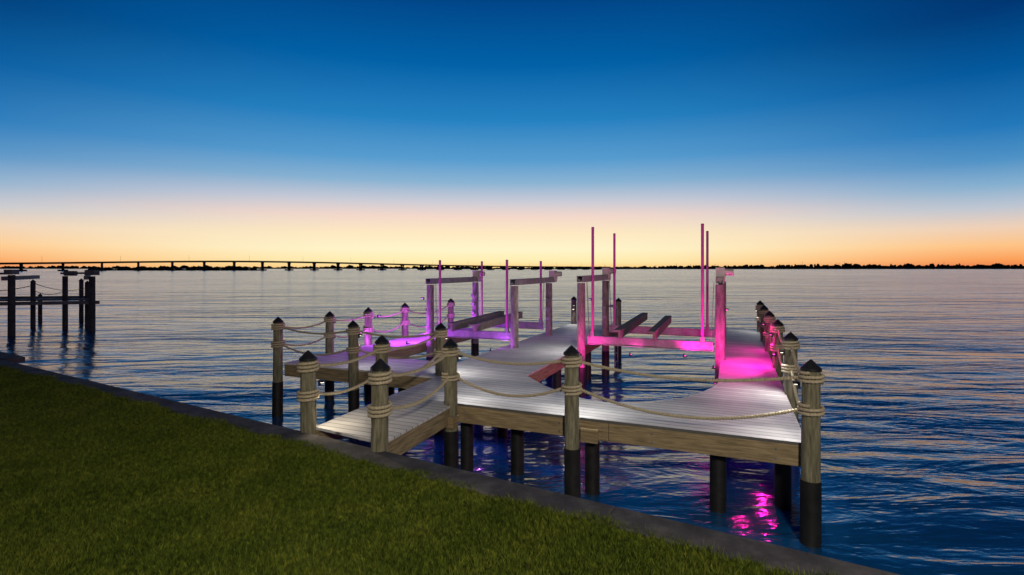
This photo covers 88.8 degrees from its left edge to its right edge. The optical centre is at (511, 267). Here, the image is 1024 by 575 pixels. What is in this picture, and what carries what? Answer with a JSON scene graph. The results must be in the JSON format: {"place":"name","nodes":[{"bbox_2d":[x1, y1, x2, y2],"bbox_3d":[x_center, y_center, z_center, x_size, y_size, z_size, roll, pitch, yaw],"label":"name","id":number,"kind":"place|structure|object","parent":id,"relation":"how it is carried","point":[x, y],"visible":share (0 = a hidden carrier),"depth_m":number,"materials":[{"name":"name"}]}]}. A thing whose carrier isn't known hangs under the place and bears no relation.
{"place":"outdoors","nodes":[
{"label":"outdoors","id":0,"kind":"place"},
{"bbox_2d":[0,365,848,574],"bbox_3d":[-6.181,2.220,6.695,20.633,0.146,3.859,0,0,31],"label":"grass","id":1,"kind":"structure","parent":0,"point":[60,443],"depth_m":4.80,"materials":[{"name":"green plant"}]},
{"bbox_2d":[0,269,1023,574],"bbox_3d":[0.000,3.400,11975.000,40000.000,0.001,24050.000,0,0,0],"label":"water","id":2,"kind":"structure","parent":0,"point":[922,429],"depth_m":18.03,"materials":[{"name":"blue liquid"}]},
{"bbox_2d":[0,270,99,336],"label":"neighbor dock","id":3,"kind":"object","parent":2,"relation":"on","point":[65,300],"visible":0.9,"depth_m":28.47,"materials":[{"name":"wood"}]},
{"bbox_2d":[88,267,263,270],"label":"mangrove island","id":4,"kind":"structure","parent":2,"relation":"in","point":[178,269],"depth_m":684.94,"materials":[{"name":"black plant"}]},
{"bbox_2d":[0,265,449,268],"bbox_3d":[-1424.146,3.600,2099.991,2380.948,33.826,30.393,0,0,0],"label":"tree line","id":5,"kind":"object","parent":2,"relation":"in","point":[211,267],"visible":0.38,"depth_m":2094.15,"materials":[{"name":"plant"}]},
{"bbox_2d":[271,317,284,416],"bbox_3d":[-5.402,2.667,12.050,0.311,3.081,0.309,0,0,30],"label":"dock piling","id":6,"kind":"object","parent":2,"relation":"in","point":[278,341],"visible":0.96,"depth_m":11.96,"materials":[{"name":"brown wood"}]},
{"bbox_2d":[285,320,326,345],"bbox_3d":[-5.068,1.621,12.811,0.052,0.566,1.435,0,0,24],"label":"rope railing","id":7,"kind":"object","parent":6,"relation":"attached to","point":[302,328],"visible":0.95,"depth_m":12.83,"materials":[{"name":"beige fabric"}]},
{"bbox_2d":[281,327,345,355],"bbox_3d":[-4.411,1.647,11.666,1.897,0.624,0.052,0,0,21],"label":"rope railing","id":8,"kind":"object","parent":6,"relation":"attached to","point":[290,348],"visible":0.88,"depth_m":11.65,"materials":[{"name":"beige fabric"}]},
{"bbox_2d":[0,256,610,270],"bbox_3d":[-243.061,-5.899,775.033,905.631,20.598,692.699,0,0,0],"label":"bridge","id":9,"kind":"structure","parent":2,"relation":"in","point":[234,265],"depth_m":711.61,"materials":[{"name":"concrete"}]},
{"bbox_2d":[296,350,319,434],"bbox_3d":[-2.813,2.660,7.231,0.310,3.040,0.311,0,0,-27],"label":"dock piling","id":10,"kind":"object","parent":2,"relation":"in","point":[308,392],"visible":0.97,"depth_m":7.14,"materials":[{"name":"brown wood"}]},
{"bbox_2d":[318,379,325,385],"bbox_3d":[-2.643,1.598,7.266,0.088,0.084,0.080,0,0,23],"label":"dock light","id":11,"kind":"object","parent":10,"relation":"attached to","point":[321,381],"visible":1,"depth_m":7.25,"materials":[{"name":"black"}]},
{"bbox_2d":[319,348,376,394],"bbox_3d":[-2.509,1.617,8.024,0.052,0.559,1.474,0,0,21],"label":"rope railing","id":12,"kind":"object","parent":10,"relation":"attached to","point":[342,363],"visible":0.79,"depth_m":7.94,"materials":[{"name":"beige fabric"}]},
{"bbox_2d":[323,311,335,399],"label":"dock piling","id":13,"kind":"object","parent":2,"relation":"in","point":[330,338],"visible":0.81,"depth_m":13.48,"materials":[{"name":"brown wood"}]},
{"bbox_2d":[346,320,360,412],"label":"dock piling","id":14,"kind":"object","parent":2,"relation":"in","point":[353,332],"visible":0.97,"depth_m":11.19,"materials":[{"name":"brown wood"}]},
{"bbox_2d":[363,307,373,387],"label":"dock piling","id":15,"kind":"object","parent":2,"relation":"in","point":[369,316],"visible":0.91,"depth_m":14.85,"materials":[{"name":"brown wood"}]},
{"bbox_2d":[335,315,365,337],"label":"rope railing","id":16,"kind":"object","parent":15,"relation":"attached to","point":[349,320],"visible":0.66,"depth_m":14.14,"materials":[{"name":"beige fabric"}]},
{"bbox_2d":[367,358,392,451],"bbox_3d":[-1.646,2.667,6.488,0.311,3.083,0.310,0,0,-13],"label":"dock piling","id":17,"kind":"object","parent":2,"relation":"in","point":[379,407],"visible":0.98,"depth_m":6.39,"materials":[{"name":"brown wood"}]},
{"bbox_2d":[373,335,390,368],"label":"dock piling","id":18,"kind":"object","parent":2,"relation":"in","point":[383,345],"visible":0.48,"depth_m":8.73,"materials":[{"name":"brown wood"}]},
{"bbox_2d":[400,303,409,356],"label":"dock piling","id":19,"kind":"object","parent":2,"relation":"in","point":[405,309],"visible":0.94,"depth_m":16.61,"materials":[{"name":"brown wood"}]},
{"bbox_2d":[373,311,402,332],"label":"rope railing","id":20,"kind":"object","parent":19,"relation":"attached to","point":[389,316],"visible":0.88,"depth_m":15.89,"materials":[{"name":"beige fabric"}]},
{"bbox_2d":[433,323,447,434],"bbox_3d":[-1.477,2.666,10.758,0.311,3.078,0.310,1,0,41],"label":"dock piling","id":21,"kind":"object","parent":2,"relation":"in","point":[441,330],"visible":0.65,"depth_m":10.66,"materials":[{"name":"brown wood"}]},
{"bbox_2d":[359,330,433,358],"bbox_3d":[-2.448,1.631,11.020,1.793,0.592,0.052,0,0,15],"label":"rope railing","id":22,"kind":"object","parent":21,"relation":"attached to","point":[415,336],"visible":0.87,"depth_m":10.97,"materials":[{"name":"beige fabric"}]},
{"bbox_2d":[391,334,437,374],"bbox_3d":[-1.838,1.659,9.787,0.052,0.642,1.850,0,0,21],"label":"rope railing","id":23,"kind":"object","parent":21,"relation":"attached to","point":[417,344],"visible":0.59,"depth_m":9.96,"materials":[{"name":"beige fabric"}]},
{"bbox_2d":[0,351,899,574],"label":"seawall","id":24,"kind":"object","parent":2,"relation":"in","point":[773,555],"visible":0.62,"depth_m":5.12,"materials":[{"name":"concrete"}]},
{"bbox_2d":[441,338,459,468],"bbox_3d":[-0.982,2.661,8.435,0.311,3.042,0.309,0,0,-13],"label":"dock piling","id":25,"kind":"object","parent":2,"relation":"in","point":[451,436],"visible":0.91,"depth_m":8.34,"materials":[{"name":"brown wood"}]},
{"bbox_2d":[392,353,447,409],"bbox_3d":[-1.314,1.633,7.462,0.052,0.596,1.830,0,0,19],"label":"rope railing","id":26,"kind":"object","parent":25,"relation":"attached to","point":[416,371],"visible":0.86,"depth_m":7.46,"materials":[{"name":"beige fabric"}]},
{"bbox_2d":[447,298,454,327],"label":"dock piling","id":27,"kind":"object","parent":2,"relation":"in","point":[451,304],"visible":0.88,"depth_m":19.22,"materials":[{"name":"brown wood"}]},
{"bbox_2d":[409,305,448,327],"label":"rope railing","id":28,"kind":"object","parent":27,"relation":"attached to","point":[426,313],"visible":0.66,"depth_m":17.71,"materials":[{"name":"beige fabric"}]},
{"bbox_2d":[425,260,561,360],"bbox_3d":[-0.443,1.985,16.459,3.124,4.430,3.752,0,0,23],"label":"lift","id":29,"kind":"object","parent":2,"relation":"in","point":[477,322],"visible":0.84,"depth_m":15.46,"materials":[{"name":"wood"}]},
{"bbox_2d":[284,324,800,513],"bbox_3d":[0.981,3.200,13.559,10.450,2.000,14.870,0,0,23],"label":"dock","id":30,"kind":"object","parent":2,"relation":"in","point":[775,440],"visible":0.73,"depth_m":8.30,"materials":[{"name":"wood"}]},
{"bbox_2d":[609,305,617,365],"bbox_3d":[3.504,2.510,18.458,0.400,2.380,0.540,0,0,23],"label":"dock ladder","id":31,"kind":"object","parent":30,"relation":"attached to","point":[615,336],"visible":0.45,"depth_m":18.60,"materials":[{"name":"metal"}]},
{"bbox_2d":[561,345,581,497],"bbox_3d":[0.876,2.665,7.618,0.310,3.072,0.311,-1,0,44],"label":"dock piling","id":32,"kind":"object","parent":2,"relation":"in","point":[572,385],"visible":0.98,"depth_m":7.52,"materials":[{"name":"brown wood"}]},
{"bbox_2d":[457,352,562,397],"bbox_3d":[-0.056,1.662,8.027,1.809,0.647,0.052,0,0,24],"label":"rope railing","id":33,"kind":"object","parent":32,"relation":"attached to","point":[510,363],"visible":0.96,"depth_m":8.01,"materials":[{"name":"beige fabric"}]},
{"bbox_2d":[571,296,576,323],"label":"dock piling","id":34,"kind":"object","parent":2,"relation":"in","point":[573,312],"visible":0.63,"depth_m":20.48,"materials":[{"name":"brown wood"}]},
{"bbox_2d":[615,298,621,357],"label":"dock piling","id":35,"kind":"object","parent":2,"relation":"in","point":[618,302],"visible":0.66,"depth_m":19.79,"materials":[{"name":"brown wood"}]},
{"bbox_2d":[577,223,733,396],"bbox_3d":[4.305,1.560,15.083,3.844,5.280,4.604,0,0,23],"label":"lift","id":36,"kind":"object","parent":2,"relation":"in","point":[605,340],"visible":0.94,"depth_m":13.74,"materials":[{"name":"wood"}]},
{"bbox_2d":[417,263,1023,268],"bbox_3d":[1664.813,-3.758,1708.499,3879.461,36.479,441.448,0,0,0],"label":"tree line","id":37,"kind":"object","parent":2,"relation":"in","point":[912,266],"visible":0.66,"depth_m":1595.22,"materials":[{"name":"black plant"}]},
{"bbox_2d":[755,301,763,331],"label":"dock piling","id":38,"kind":"object","parent":2,"relation":"in","point":[760,304],"visible":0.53,"depth_m":17.91,"materials":[{"name":"brown wood"}]},
{"bbox_2d":[759,305,769,343],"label":"dock piling","id":39,"kind":"object","parent":2,"relation":"in","point":[763,309],"visible":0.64,"depth_m":15.78,"materials":[{"name":"brown wood"}]},
{"bbox_2d":[763,311,775,359],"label":"dock piling","id":40,"kind":"object","parent":2,"relation":"in","point":[770,315],"visible":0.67,"depth_m":13.73,"materials":[{"name":"brown wood"}]},
{"bbox_2d":[770,319,784,387],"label":"dock piling","id":41,"kind":"object","parent":2,"relation":"in","point":[777,324],"visible":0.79,"depth_m":11.42,"materials":[{"name":"brown wood"}]},
{"bbox_2d":[781,332,799,422],"bbox_3d":[4.863,2.672,9.099,0.310,3.113,0.311,0,0,38],"label":"dock piling","id":42,"kind":"object","parent":2,"relation":"in","point":[789,340],"visible":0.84,"depth_m":9.01,"materials":[{"name":"brown wood"}]},
{"bbox_2d":[777,330,781,366],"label":"rope railing","id":43,"kind":"object","parent":42,"relation":"attached to","point":[778,349],"visible":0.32,"depth_m":11.02,"materials":[{"name":"beige fabric"}]},
{"bbox_2d":[797,359,824,547],"bbox_3d":[3.693,2.664,6.462,0.311,3.062,0.310,0,0,9],"label":"dock piling","id":44,"kind":"object","parent":2,"relation":"in","point":[810,407],"visible":1,"depth_m":6.38,"materials":[{"name":"brown wood"}]},
{"bbox_2d":[580,361,799,419],"bbox_3d":[2.286,1.683,7.042,2.826,0.692,0.052,0,0,22],"label":"rope railing","id":45,"kind":"object","parent":44,"relation":"attached to","point":[776,413],"visible":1,"depth_m":6.97,"materials":[{"name":"beige fabric"}]},
{"bbox_2d":[791,346,799,402],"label":"rope railing","id":46,"kind":"object","parent":44,"relation":"attached to","point":[792,374],"visible":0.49,"depth_m":8.40,"materials":[{"name":"beige fabric"}]},
{"bbox_2d":[792,381,799,388],"bbox_3d":[3.599,1.478,6.614,0.085,0.084,0.080,0,0,23],"label":"dock light","id":47,"kind":"object","parent":44,"relation":"attached to","point":[797,383],"visible":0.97,"depth_m":6.58,"materials":[{"name":"black"}]},
{"bbox_2d":[0,0,1023,267],"label":"sky","id":48,"kind":"structure","parent":0,"point":[452,132],"materials":[{"name":"blue"}]}
]}

